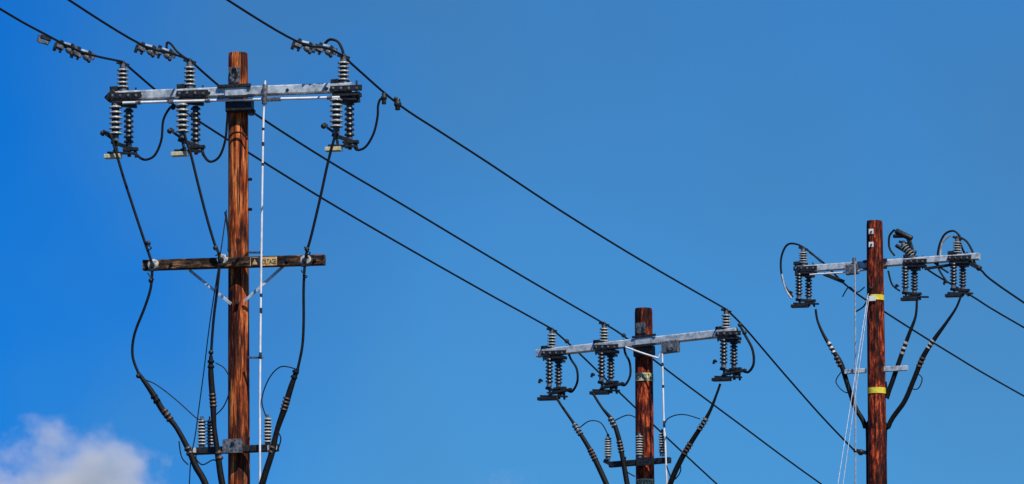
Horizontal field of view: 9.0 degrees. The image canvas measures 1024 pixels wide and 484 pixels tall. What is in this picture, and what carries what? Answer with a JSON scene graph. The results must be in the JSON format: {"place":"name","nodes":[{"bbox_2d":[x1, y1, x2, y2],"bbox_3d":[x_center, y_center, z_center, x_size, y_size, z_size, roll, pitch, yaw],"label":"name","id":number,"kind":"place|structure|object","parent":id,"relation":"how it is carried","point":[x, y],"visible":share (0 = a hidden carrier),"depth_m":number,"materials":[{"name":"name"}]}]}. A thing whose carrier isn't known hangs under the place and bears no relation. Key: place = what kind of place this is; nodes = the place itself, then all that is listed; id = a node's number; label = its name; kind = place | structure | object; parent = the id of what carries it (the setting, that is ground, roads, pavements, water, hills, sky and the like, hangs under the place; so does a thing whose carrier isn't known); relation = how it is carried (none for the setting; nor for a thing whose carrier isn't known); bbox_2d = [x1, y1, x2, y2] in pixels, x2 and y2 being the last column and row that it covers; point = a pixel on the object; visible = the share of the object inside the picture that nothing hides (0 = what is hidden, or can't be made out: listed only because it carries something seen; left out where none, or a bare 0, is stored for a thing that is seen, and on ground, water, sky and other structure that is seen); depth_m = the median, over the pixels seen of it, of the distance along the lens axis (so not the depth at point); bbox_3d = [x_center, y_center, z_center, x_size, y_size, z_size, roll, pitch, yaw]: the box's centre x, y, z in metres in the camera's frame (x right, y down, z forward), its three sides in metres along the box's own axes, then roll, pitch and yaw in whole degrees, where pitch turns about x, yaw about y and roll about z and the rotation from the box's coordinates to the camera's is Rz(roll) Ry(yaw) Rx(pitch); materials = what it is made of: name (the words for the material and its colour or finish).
{"place":"outdoors","nodes":[
{"label":"outdoors","id":0,"kind":"place"},
{"bbox_2d":[0,0,1023,483],"label":"sky","id":1,"kind":"structure","parent":0,"point":[701,139],"materials":[{"name":"blue"}]},
{"label":"ground","id":2,"kind":"structure","parent":0,"visible":0},
{"bbox_2d":[37,34,401,483],"bbox_3d":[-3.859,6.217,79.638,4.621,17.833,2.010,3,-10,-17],"label":"utility pole","id":3,"kind":"object","parent":2,"relation":"on","point":[236,92],"visible":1,"depth_m":80.88,"materials":[{"name":"orange wood"}]},
{"bbox_2d":[0,8,122,62],"bbox_3d":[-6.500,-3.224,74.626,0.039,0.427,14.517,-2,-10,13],"label":"power line","id":4,"kind":"object","parent":3,"relation":"attached to","point":[49,36],"visible":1,"depth_m":78.86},
{"bbox_2d":[68,0,189,60],"bbox_3d":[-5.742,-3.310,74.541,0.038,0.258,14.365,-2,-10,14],"label":"power line","id":5,"kind":"object","parent":3,"relation":"attached to","point":[116,30],"visible":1,"depth_m":78.76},
{"bbox_2d":[226,0,343,55],"bbox_3d":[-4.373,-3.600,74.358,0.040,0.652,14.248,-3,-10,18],"label":"power line","id":6,"kind":"object","parent":3,"relation":"attached to","point":[275,29],"visible":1,"depth_m":78.89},
{"bbox_2d":[128,66,551,328],"bbox_3d":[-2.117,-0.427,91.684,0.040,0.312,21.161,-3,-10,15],"label":"power line","id":7,"kind":"object","parent":3,"relation":"attached to","point":[288,177],"visible":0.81,"depth_m":91.35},
{"bbox_2d":[347,59,726,309],"bbox_3d":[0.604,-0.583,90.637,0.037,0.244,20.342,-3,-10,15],"label":"power line","id":8,"kind":"object","parent":3,"relation":"attached to","point":[480,157],"visible":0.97,"depth_m":88.96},
{"bbox_2d":[536,307,754,483],"bbox_3d":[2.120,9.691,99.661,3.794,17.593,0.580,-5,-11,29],"label":"utility pole","id":9,"kind":"object","parent":2,"relation":"on","point":[642,342],"visible":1,"depth_m":100.85,"materials":[{"name":"red wood"}]},
{"bbox_2d":[193,64,603,323],"bbox_3d":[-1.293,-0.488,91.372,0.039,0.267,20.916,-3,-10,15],"label":"power line","id":10,"kind":"object","parent":9,"relation":"attached to","point":[356,177],"visible":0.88,"depth_m":90.71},
{"bbox_2d":[555,332,716,483],"bbox_3d":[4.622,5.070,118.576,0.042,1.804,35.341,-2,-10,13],"label":"power line","id":11,"kind":"object","parent":9,"relation":"attached to","point":[625,398],"visible":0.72,"depth_m":107.57,"materials":[{"name":"black rubber"}]},
{"bbox_2d":[607,326,821,483],"bbox_3d":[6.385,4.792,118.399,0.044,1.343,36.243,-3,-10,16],"label":"power line","id":12,"kind":"object","parent":9,"relation":"attached to","point":[710,402],"visible":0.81,"depth_m":108.80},
{"bbox_2d":[729,313,855,451],"bbox_3d":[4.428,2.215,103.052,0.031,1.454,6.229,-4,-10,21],"label":"power line","id":13,"kind":"object","parent":9,"relation":"attached to","point":[794,385],"visible":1,"depth_m":103.03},
{"bbox_2d":[780,220,981,483],"bbox_3d":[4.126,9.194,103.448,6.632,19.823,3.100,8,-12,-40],"label":"utility pole","id":14,"kind":"object","parent":2,"relation":"on","point":[876,426],"visible":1,"depth_m":106.13,"materials":[{"name":"red wood"}]},
{"bbox_2d":[811,254,1023,396],"bbox_3d":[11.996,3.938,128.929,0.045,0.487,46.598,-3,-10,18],"label":"power line","id":15,"kind":"object","parent":14,"relation":"attached to","point":[893,317],"visible":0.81,"depth_m":115.14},
{"bbox_2d":[927,270,1023,327],"bbox_3d":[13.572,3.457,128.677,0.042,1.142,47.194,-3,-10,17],"label":"power line","id":16,"kind":"object","parent":14,"relation":"attached to","point":[972,296],"visible":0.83,"depth_m":111.17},
{"bbox_2d":[960,240,1023,303],"bbox_3d":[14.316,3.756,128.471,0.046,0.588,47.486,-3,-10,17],"label":"power line","id":17,"kind":"object","parent":14,"relation":"attached to","point":[1000,286],"visible":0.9,"depth_m":108.61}
]}

